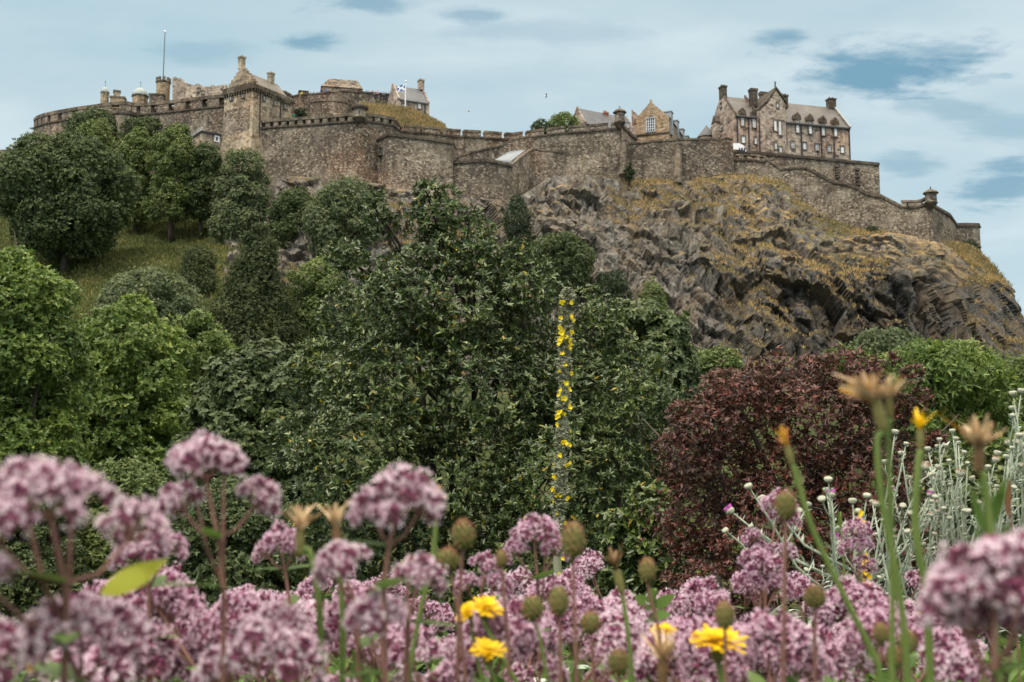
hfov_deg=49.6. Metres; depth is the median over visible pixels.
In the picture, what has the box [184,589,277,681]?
marjoram
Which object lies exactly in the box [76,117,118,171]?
tree
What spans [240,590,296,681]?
marjoram
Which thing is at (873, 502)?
silver thistle
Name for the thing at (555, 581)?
marjoram
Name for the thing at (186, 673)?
marjoram
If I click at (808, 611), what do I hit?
marjoram
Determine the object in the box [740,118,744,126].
window
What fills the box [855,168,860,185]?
stone toothing
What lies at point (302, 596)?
marjoram
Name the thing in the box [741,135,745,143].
window
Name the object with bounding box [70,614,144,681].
marjoram
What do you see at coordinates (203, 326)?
tree
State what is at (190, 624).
marjoram
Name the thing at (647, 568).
burnet
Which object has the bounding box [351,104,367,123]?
sentry turret
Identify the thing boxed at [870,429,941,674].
silver thistle
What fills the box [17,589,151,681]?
marjoram
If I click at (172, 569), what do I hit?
marjoram
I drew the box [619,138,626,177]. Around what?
buttress
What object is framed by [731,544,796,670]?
marjoram
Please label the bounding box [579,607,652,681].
marjoram
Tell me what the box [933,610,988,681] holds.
marjoram
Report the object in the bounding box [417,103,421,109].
window
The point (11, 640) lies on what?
marjoram
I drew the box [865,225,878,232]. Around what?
tree
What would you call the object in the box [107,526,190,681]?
marjoram
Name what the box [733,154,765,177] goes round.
little gun parapet
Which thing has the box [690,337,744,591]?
tree
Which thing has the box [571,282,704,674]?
shrub
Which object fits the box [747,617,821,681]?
marjoram
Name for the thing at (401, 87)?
flagpole
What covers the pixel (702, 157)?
plain curtain wall
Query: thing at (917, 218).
turret parapet wall
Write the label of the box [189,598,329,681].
marjoram
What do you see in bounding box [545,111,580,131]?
tree
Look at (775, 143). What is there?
window
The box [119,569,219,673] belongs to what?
marjoram
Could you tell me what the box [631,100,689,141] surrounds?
gabled barrack
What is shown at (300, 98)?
lookout hut
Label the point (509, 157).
shed with lead roof
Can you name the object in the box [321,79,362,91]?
summit chapel
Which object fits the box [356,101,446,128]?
bank grass
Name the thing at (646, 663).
marjoram
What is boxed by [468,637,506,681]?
hawkbit
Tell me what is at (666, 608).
marjoram
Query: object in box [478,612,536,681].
marjoram
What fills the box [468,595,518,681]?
hawkbit
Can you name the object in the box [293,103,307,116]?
tree
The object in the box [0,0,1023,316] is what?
sky
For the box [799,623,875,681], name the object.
marjoram
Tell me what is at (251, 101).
gatehouse tower
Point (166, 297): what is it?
tree
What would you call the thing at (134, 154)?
tree
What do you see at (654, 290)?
tree
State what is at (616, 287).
tree
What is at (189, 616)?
marjoram
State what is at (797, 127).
window
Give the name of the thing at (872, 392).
spent hawkbit
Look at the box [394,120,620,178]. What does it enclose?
long cannon parapet
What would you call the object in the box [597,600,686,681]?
marjoram
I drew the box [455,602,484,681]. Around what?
hawkbit
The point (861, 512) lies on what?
toadflax
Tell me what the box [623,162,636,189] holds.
shrub
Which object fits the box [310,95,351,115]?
round citadel wall
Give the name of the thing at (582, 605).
marjoram
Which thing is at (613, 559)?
spent hawkbit
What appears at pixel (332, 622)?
marjoram
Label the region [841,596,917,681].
marjoram
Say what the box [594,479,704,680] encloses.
shrub
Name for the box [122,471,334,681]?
tree
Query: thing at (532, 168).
slanting buttress wall
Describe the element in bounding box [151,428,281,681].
marjoram
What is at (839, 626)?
marjoram
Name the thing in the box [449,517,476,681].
burnet
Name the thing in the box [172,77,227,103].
ruined hall wall
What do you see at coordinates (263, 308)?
tree
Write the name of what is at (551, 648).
marjoram
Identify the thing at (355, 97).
citadel wall
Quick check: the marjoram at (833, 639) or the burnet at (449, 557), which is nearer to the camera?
the burnet at (449, 557)
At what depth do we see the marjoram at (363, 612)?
0.46 m
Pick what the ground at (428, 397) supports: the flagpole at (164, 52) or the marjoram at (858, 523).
the marjoram at (858, 523)
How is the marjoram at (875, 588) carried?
on the ground at (428, 397)
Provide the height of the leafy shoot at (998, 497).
0.902 m
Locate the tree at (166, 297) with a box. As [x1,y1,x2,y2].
[91,262,206,321]
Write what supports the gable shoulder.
on the curved battery wall at (49, 123)
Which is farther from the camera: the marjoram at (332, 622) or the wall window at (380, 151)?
the wall window at (380, 151)
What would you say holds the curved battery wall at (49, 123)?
on the ground at (428, 397)
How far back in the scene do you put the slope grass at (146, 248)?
197.54 m
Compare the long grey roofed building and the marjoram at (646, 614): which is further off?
the long grey roofed building
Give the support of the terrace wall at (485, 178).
on the rocky hill
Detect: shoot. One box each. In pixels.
[634,588,674,681]
[838,512,849,680]
[971,475,1009,626]
[1005,478,1020,681]
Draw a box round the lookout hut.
[298,90,308,107]
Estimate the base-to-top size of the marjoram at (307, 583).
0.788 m
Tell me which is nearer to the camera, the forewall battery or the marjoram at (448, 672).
the marjoram at (448, 672)
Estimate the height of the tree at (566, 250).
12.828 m
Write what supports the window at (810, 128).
in the long grey roofed building
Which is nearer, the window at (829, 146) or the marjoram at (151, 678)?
the marjoram at (151, 678)
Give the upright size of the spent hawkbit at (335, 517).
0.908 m
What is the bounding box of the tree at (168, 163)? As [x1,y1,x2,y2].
[139,121,200,242]
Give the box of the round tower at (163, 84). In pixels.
[155,76,170,100]
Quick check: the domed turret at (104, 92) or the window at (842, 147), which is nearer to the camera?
the domed turret at (104, 92)
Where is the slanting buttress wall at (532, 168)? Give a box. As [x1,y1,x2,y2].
[511,148,562,198]
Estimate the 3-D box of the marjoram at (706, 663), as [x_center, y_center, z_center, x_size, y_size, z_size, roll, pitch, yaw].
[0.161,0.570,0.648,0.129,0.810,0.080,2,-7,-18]
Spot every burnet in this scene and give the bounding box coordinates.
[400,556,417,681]
[436,545,466,681]
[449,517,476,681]
[495,548,509,681]
[520,593,548,681]
[546,584,571,681]
[559,520,587,681]
[579,610,601,681]
[607,647,630,681]
[638,556,661,645]
[713,599,735,681]
[774,487,798,681]
[802,583,826,681]
[871,621,888,663]
[883,644,902,669]
[898,628,918,653]
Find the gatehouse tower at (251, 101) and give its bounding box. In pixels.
[219,55,294,176]
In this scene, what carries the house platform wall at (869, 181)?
on the rocky hill
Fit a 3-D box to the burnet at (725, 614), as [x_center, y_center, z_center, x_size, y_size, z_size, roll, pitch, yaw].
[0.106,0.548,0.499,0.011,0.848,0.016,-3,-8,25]
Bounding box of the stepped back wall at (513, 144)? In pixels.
[456,135,532,159]
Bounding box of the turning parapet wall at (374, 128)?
[358,113,394,183]
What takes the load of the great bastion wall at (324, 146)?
on the rocky hill
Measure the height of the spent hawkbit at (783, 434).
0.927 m
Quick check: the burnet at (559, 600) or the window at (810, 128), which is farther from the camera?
the window at (810, 128)
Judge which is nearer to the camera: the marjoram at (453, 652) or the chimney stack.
the marjoram at (453, 652)
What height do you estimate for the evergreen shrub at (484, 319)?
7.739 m
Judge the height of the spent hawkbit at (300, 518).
0.906 m
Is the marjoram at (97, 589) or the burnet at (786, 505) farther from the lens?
the marjoram at (97, 589)
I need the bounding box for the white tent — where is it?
[733,143,746,153]
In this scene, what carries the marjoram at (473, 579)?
on the ground at (428, 397)
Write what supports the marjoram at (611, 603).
on the ground at (428, 397)
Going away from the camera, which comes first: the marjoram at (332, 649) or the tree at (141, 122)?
the marjoram at (332, 649)
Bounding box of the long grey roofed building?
[697,81,851,159]
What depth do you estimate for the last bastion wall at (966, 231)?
236.74 m
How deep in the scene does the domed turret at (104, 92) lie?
255.04 m
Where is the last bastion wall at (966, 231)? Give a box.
[957,223,979,246]
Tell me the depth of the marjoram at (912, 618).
1.15 m
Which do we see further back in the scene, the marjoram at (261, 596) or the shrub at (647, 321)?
the shrub at (647, 321)
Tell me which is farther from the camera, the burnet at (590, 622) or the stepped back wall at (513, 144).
the stepped back wall at (513, 144)
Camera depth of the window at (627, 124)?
253.87 m
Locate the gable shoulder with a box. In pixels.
[109,95,126,107]
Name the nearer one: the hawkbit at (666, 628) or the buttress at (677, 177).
the hawkbit at (666, 628)
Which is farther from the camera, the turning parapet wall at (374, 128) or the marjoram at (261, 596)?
the turning parapet wall at (374, 128)
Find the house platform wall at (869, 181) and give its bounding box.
[733,149,879,193]
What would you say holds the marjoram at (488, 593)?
on the ground at (428, 397)
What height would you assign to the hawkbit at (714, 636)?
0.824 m
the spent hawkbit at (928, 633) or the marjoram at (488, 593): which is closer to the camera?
the spent hawkbit at (928, 633)
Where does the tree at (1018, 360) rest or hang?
on the ground at (428, 397)
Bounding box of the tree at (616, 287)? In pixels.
[591,267,634,301]
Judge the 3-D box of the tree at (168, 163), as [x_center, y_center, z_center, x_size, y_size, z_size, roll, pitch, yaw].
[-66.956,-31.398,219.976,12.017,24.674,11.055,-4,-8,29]
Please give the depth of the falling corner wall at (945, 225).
226.07 m
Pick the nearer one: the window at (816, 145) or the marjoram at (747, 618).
the marjoram at (747, 618)
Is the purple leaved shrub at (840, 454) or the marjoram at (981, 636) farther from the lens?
the purple leaved shrub at (840, 454)
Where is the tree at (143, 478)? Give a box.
[46,455,185,593]
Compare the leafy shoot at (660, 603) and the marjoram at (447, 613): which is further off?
the marjoram at (447, 613)
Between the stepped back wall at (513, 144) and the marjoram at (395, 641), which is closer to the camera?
the marjoram at (395, 641)
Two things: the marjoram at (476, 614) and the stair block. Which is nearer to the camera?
the marjoram at (476, 614)
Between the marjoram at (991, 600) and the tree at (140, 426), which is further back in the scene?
the tree at (140, 426)
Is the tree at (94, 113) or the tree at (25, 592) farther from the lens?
the tree at (94, 113)
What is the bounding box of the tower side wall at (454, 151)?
[453,141,455,159]
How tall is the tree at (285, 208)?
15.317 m
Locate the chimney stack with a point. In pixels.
(117, 92)
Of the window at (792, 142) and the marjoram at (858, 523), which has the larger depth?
the window at (792, 142)
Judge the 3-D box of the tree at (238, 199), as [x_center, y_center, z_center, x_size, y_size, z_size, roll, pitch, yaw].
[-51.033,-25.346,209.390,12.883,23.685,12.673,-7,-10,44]
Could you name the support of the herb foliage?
on the ground at (428, 397)
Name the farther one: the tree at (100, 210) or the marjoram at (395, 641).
the tree at (100, 210)
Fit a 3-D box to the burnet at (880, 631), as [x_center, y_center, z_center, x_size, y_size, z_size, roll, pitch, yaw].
[0.178,0.549,0.490,0.009,0.833,0.016,0,-7,0]
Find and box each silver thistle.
[721,475,850,627]
[824,492,888,669]
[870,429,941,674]
[903,429,985,645]
[955,450,1022,666]
[968,388,1023,638]
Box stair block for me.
[149,93,164,107]
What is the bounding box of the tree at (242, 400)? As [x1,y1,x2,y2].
[166,336,350,572]
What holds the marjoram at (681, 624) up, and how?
on the ground at (428, 397)
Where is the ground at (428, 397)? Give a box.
[0,197,1006,681]
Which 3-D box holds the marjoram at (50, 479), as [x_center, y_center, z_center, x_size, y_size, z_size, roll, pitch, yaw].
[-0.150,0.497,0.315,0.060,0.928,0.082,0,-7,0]
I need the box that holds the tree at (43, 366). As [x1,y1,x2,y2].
[0,231,104,510]
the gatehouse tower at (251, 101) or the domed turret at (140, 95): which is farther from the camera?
the domed turret at (140, 95)
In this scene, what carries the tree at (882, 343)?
on the ground at (428, 397)
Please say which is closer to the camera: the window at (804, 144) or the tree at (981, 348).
the tree at (981, 348)
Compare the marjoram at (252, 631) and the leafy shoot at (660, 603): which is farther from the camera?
the leafy shoot at (660, 603)
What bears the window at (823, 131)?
in the long grey roofed building
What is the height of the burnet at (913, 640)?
0.828 m
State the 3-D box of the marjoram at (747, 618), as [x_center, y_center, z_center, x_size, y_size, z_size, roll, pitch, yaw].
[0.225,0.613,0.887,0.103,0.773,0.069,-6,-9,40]
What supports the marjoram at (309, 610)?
on the ground at (428, 397)
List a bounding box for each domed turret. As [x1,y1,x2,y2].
[100,81,109,102]
[131,82,148,102]
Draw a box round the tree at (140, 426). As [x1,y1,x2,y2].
[39,291,197,527]
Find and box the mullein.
[534,287,589,681]
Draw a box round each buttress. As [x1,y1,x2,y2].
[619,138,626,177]
[673,142,681,184]
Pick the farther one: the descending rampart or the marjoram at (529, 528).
the descending rampart
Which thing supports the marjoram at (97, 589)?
on the ground at (428, 397)
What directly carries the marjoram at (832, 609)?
on the ground at (428, 397)
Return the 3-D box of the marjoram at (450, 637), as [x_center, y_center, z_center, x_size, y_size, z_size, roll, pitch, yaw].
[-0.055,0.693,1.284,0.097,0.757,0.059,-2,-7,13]
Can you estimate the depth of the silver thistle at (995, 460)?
2.40 m
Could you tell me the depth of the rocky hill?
205.83 m
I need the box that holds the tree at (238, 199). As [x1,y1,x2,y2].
[201,147,273,246]
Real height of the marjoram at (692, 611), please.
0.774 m
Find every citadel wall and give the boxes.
[292,90,387,116]
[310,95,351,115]
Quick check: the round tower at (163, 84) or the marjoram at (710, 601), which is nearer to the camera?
the marjoram at (710, 601)
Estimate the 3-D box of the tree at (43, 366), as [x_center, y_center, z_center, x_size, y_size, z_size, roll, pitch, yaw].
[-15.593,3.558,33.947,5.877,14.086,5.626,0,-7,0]
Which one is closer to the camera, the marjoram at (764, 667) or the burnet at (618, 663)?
the burnet at (618, 663)
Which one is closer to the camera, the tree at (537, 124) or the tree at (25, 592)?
the tree at (25, 592)
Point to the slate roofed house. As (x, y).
(417, 99)
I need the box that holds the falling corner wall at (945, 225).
[932,205,957,242]
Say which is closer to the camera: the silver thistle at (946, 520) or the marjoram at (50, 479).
the marjoram at (50, 479)
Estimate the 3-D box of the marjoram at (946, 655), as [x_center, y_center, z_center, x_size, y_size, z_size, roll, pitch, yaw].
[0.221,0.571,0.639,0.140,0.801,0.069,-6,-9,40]
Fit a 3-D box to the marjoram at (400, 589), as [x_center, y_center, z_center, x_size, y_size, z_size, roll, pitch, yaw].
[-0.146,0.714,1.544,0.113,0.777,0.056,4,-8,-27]
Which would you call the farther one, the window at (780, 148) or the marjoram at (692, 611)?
the window at (780, 148)
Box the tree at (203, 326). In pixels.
[133,308,239,486]
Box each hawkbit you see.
[279,504,333,675]
[316,500,348,681]
[410,485,440,681]
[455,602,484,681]
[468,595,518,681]
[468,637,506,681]
[593,542,634,681]
[641,626,684,681]
[649,622,676,637]
[689,623,747,681]
[775,425,882,681]
[832,367,910,681]
[878,375,911,681]
[910,408,936,681]
[940,414,1006,681]
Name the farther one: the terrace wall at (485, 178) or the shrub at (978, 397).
the terrace wall at (485, 178)
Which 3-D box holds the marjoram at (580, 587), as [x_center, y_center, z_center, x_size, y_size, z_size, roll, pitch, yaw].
[0.036,0.657,1.211,0.170,0.805,0.052,-1,-7,6]
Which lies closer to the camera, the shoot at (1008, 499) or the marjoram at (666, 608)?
the shoot at (1008, 499)
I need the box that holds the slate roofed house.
[387,78,429,114]
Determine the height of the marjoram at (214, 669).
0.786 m
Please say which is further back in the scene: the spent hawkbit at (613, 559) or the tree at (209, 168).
the tree at (209, 168)
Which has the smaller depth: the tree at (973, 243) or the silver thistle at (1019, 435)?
the silver thistle at (1019, 435)
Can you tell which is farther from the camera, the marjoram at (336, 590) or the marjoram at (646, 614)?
the marjoram at (336, 590)
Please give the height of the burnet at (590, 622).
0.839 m
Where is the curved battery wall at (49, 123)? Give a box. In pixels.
[33,101,140,189]
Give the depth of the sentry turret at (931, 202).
220.44 m
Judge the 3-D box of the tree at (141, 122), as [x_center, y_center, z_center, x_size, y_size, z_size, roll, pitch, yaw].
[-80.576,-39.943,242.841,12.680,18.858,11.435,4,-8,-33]
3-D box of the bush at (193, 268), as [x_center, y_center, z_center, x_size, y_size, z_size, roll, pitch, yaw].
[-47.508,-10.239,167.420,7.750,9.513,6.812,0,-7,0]
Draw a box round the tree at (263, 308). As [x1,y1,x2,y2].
[197,221,309,369]
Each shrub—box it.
[253,176,692,681]
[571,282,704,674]
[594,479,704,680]
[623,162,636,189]
[638,344,989,681]
[823,326,1023,673]
[867,442,1023,681]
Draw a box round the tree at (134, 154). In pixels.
[113,126,156,234]
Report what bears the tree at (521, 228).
on the rocky hill
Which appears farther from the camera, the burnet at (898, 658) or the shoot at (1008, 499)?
the shoot at (1008, 499)
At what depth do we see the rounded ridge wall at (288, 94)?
253.68 m
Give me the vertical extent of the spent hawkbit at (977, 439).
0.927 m
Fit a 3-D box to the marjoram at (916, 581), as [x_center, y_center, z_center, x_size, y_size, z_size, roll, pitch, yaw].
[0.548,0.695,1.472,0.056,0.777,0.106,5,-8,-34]
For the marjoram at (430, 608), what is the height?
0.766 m
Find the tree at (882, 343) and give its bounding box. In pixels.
[848,326,924,379]
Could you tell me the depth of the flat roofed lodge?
224.60 m
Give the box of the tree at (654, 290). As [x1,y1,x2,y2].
[637,276,670,313]
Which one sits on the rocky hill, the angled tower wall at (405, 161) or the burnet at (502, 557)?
the angled tower wall at (405, 161)
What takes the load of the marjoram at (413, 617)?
on the ground at (428, 397)
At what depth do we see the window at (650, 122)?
246.48 m
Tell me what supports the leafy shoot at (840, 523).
on the ground at (428, 397)
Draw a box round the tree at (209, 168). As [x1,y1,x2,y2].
[177,140,224,239]
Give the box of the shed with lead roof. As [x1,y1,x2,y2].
[495,149,525,162]
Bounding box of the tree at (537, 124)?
[530,118,549,133]
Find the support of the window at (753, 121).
in the long grey roofed building
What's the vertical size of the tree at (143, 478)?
7.255 m
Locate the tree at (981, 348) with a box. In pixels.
[877,332,1010,465]
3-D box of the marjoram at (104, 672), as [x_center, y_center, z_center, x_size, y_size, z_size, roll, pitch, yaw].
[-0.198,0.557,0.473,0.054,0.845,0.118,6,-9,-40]
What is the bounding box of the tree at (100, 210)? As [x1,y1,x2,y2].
[0,123,142,273]
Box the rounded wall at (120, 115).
[107,110,138,154]
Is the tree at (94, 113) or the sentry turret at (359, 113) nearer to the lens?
the sentry turret at (359, 113)
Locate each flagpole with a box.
[163,30,165,75]
[397,80,406,105]
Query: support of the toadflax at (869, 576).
on the ground at (428, 397)
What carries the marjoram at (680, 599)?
on the ground at (428, 397)
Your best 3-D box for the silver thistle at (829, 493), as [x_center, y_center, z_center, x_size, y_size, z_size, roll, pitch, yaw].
[0.509,0.703,2.026,0.270,0.909,0.206,0,-7,0]
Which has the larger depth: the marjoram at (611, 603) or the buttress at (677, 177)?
the buttress at (677, 177)
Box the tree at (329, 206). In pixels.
[297,174,390,261]
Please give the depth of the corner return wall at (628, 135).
238.81 m
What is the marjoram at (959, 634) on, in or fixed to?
on the ground at (428, 397)
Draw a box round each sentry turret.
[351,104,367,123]
[613,106,626,129]
[923,187,938,209]
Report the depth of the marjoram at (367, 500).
0.45 m
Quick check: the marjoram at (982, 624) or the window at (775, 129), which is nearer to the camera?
the marjoram at (982, 624)
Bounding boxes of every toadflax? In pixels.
[856,510,864,655]
[862,552,871,681]
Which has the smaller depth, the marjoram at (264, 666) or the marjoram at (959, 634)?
the marjoram at (264, 666)
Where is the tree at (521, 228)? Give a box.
[500,193,539,263]
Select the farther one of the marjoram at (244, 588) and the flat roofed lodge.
the flat roofed lodge
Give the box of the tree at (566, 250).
[525,229,600,295]
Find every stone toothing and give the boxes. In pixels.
[835,166,839,178]
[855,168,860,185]
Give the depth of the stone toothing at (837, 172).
252.84 m
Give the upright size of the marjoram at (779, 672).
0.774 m
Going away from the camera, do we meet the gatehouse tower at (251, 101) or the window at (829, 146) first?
the gatehouse tower at (251, 101)
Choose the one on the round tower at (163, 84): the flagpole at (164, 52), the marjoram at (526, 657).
the flagpole at (164, 52)
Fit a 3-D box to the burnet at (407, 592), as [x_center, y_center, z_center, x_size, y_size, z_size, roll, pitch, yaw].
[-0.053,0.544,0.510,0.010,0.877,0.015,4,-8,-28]
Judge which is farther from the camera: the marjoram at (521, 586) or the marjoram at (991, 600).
the marjoram at (521, 586)
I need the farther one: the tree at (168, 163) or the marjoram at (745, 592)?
the tree at (168, 163)
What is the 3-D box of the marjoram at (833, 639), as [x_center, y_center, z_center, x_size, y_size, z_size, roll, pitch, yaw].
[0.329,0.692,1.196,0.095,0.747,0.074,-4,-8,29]
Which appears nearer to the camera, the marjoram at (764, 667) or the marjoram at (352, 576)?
the marjoram at (764, 667)
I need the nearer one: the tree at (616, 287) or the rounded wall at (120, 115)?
the tree at (616, 287)
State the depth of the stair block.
251.82 m
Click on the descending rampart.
(849, 203)
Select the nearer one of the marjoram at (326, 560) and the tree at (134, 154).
the marjoram at (326, 560)
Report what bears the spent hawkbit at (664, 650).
on the ground at (428, 397)
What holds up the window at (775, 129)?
in the long grey roofed building
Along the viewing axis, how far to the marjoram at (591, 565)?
1.40 m
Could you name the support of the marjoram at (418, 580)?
on the ground at (428, 397)
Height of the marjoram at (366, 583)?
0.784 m
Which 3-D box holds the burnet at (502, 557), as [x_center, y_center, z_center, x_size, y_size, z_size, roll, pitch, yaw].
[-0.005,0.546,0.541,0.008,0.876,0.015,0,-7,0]
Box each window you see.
[214,135,219,142]
[262,94,265,101]
[377,146,382,156]
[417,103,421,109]
[625,121,630,128]
[645,117,655,132]
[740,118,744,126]
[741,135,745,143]
[751,119,756,128]
[773,119,777,131]
[774,142,777,149]
[778,119,782,135]
[778,145,782,152]
[790,140,795,148]
[795,119,799,133]
[802,141,807,149]
[808,121,812,134]
[814,142,819,150]
[821,123,825,136]
[827,144,831,152]
[833,124,837,136]
[840,145,844,153]
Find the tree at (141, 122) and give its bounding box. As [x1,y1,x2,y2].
[114,115,162,194]
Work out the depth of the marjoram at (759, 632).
0.64 m
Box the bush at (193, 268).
[177,242,222,294]
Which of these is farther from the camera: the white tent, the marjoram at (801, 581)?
the white tent
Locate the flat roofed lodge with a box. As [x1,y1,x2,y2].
[189,127,220,160]
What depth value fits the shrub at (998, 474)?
11.88 m
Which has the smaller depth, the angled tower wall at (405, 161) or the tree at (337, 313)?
the tree at (337, 313)
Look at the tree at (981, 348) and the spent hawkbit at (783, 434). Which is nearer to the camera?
the spent hawkbit at (783, 434)
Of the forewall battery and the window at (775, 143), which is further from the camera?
the window at (775, 143)
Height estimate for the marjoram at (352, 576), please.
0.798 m
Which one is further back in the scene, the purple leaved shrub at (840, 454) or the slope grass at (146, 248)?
the slope grass at (146, 248)
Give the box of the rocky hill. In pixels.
[223,175,1023,389]
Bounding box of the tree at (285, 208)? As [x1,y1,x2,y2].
[264,185,317,249]
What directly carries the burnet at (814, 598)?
on the ground at (428, 397)
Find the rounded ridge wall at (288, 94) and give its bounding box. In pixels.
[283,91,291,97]
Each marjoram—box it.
[0,453,173,681]
[0,615,52,681]
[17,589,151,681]
[36,638,136,681]
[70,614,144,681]
[78,574,163,681]
[100,612,182,681]
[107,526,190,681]
[117,579,208,681]
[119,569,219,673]
[130,592,181,681]
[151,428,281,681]
[153,561,189,680]
[155,618,252,681]
[172,607,207,630]
[173,624,254,681]
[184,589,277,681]
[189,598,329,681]
[215,588,309,681]
[219,583,261,635]
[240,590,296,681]
[246,612,355,681]
[248,519,309,680]
[265,598,379,681]
[276,619,355,681]
[282,587,332,677]
[296,573,333,675]
[307,566,355,677]
[310,539,408,681]
[323,579,399,681]
[330,579,393,677]
[331,588,408,681]
[345,460,446,681]
[346,593,404,673]
[348,577,405,661]
[371,610,416,675]
[376,572,430,674]
[376,619,443,681]
[389,550,456,681]
[409,595,445,626]
[418,601,456,642]
[422,650,489,681]
[436,638,470,666]
[440,610,475,658]
[442,594,570,681]
[452,549,513,664]
[462,610,525,676]
[472,588,507,606]
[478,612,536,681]
[498,565,535,670]
[501,618,562,681]
[503,512,570,681]
[518,568,594,677]
[522,572,578,675]
[541,589,608,667]
[553,595,643,681]
[560,548,607,633]
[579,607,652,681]
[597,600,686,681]
[603,587,636,607]
[611,594,673,680]
[634,632,686,681]
[655,587,715,667]
[655,612,702,681]
[658,575,736,681]
[674,614,758,681]
[677,576,713,676]
[685,625,778,681]
[730,569,769,620]
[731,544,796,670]
[731,612,780,680]
[736,606,835,681]
[740,487,802,675]
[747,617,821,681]
[772,621,833,681]
[779,571,814,627]
[794,599,861,662]
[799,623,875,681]
[809,575,918,681]
[820,629,839,679]
[829,591,906,675]
[836,516,878,679]
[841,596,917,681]
[855,581,884,600]
[884,596,916,680]
[896,569,931,675]
[907,612,948,668]
[909,625,989,681]
[913,525,1023,681]
[916,627,985,681]
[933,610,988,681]
[944,575,1006,662]
[955,598,1001,681]
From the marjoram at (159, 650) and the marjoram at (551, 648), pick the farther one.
the marjoram at (551, 648)
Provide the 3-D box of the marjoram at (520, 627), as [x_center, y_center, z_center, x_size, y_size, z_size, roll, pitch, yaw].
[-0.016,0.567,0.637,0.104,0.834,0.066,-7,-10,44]
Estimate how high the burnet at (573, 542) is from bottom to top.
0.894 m
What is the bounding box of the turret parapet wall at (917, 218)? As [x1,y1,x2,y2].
[901,197,933,240]
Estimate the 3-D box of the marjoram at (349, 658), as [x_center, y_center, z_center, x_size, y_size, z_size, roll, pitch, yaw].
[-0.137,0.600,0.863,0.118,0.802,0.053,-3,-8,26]
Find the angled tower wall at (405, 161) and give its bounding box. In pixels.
[377,132,452,194]
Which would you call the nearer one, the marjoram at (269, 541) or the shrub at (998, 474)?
the marjoram at (269, 541)
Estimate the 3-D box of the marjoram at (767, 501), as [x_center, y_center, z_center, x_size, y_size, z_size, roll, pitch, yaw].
[0.219,0.569,0.945,0.079,0.882,0.047,-4,-8,32]
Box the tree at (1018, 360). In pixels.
[992,352,1023,430]
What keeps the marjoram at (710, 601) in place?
on the ground at (428, 397)
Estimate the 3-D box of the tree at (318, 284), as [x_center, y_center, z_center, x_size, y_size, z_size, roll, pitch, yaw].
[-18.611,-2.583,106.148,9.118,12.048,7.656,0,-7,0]
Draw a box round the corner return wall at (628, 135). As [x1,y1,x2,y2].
[620,125,637,179]
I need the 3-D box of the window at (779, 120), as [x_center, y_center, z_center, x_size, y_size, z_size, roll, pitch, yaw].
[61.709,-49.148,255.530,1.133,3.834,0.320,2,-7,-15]
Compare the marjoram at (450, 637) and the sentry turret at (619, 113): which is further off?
the sentry turret at (619, 113)
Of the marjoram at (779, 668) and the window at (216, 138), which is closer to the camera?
the marjoram at (779, 668)
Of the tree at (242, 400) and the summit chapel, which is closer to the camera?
the tree at (242, 400)
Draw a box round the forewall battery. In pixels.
[132,94,223,192]
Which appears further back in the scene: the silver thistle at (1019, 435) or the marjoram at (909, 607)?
the silver thistle at (1019, 435)
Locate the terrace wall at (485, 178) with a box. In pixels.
[453,158,512,199]
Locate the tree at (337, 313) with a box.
[325,283,433,415]
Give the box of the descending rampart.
[765,157,902,233]
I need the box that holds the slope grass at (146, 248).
[0,200,259,325]
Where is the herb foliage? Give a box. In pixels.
[0,627,1023,681]
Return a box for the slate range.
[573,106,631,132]
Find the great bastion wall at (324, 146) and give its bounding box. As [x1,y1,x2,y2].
[254,113,358,180]
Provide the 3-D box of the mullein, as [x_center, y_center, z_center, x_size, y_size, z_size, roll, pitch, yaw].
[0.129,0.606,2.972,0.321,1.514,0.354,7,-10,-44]
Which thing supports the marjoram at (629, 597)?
on the ground at (428, 397)
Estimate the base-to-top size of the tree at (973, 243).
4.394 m
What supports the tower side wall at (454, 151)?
on the rocky hill
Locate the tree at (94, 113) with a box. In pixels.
[62,106,117,147]
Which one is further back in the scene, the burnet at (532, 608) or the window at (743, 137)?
the window at (743, 137)
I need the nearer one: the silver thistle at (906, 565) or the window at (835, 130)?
the silver thistle at (906, 565)
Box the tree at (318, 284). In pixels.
[284,253,353,368]
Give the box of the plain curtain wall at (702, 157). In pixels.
[625,137,733,180]
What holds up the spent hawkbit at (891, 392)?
on the ground at (428, 397)
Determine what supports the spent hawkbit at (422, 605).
on the ground at (428, 397)
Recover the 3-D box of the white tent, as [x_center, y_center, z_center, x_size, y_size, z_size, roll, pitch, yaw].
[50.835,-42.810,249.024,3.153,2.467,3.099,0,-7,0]
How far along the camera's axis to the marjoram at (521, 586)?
1.29 m
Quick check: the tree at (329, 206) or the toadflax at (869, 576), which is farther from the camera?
the tree at (329, 206)

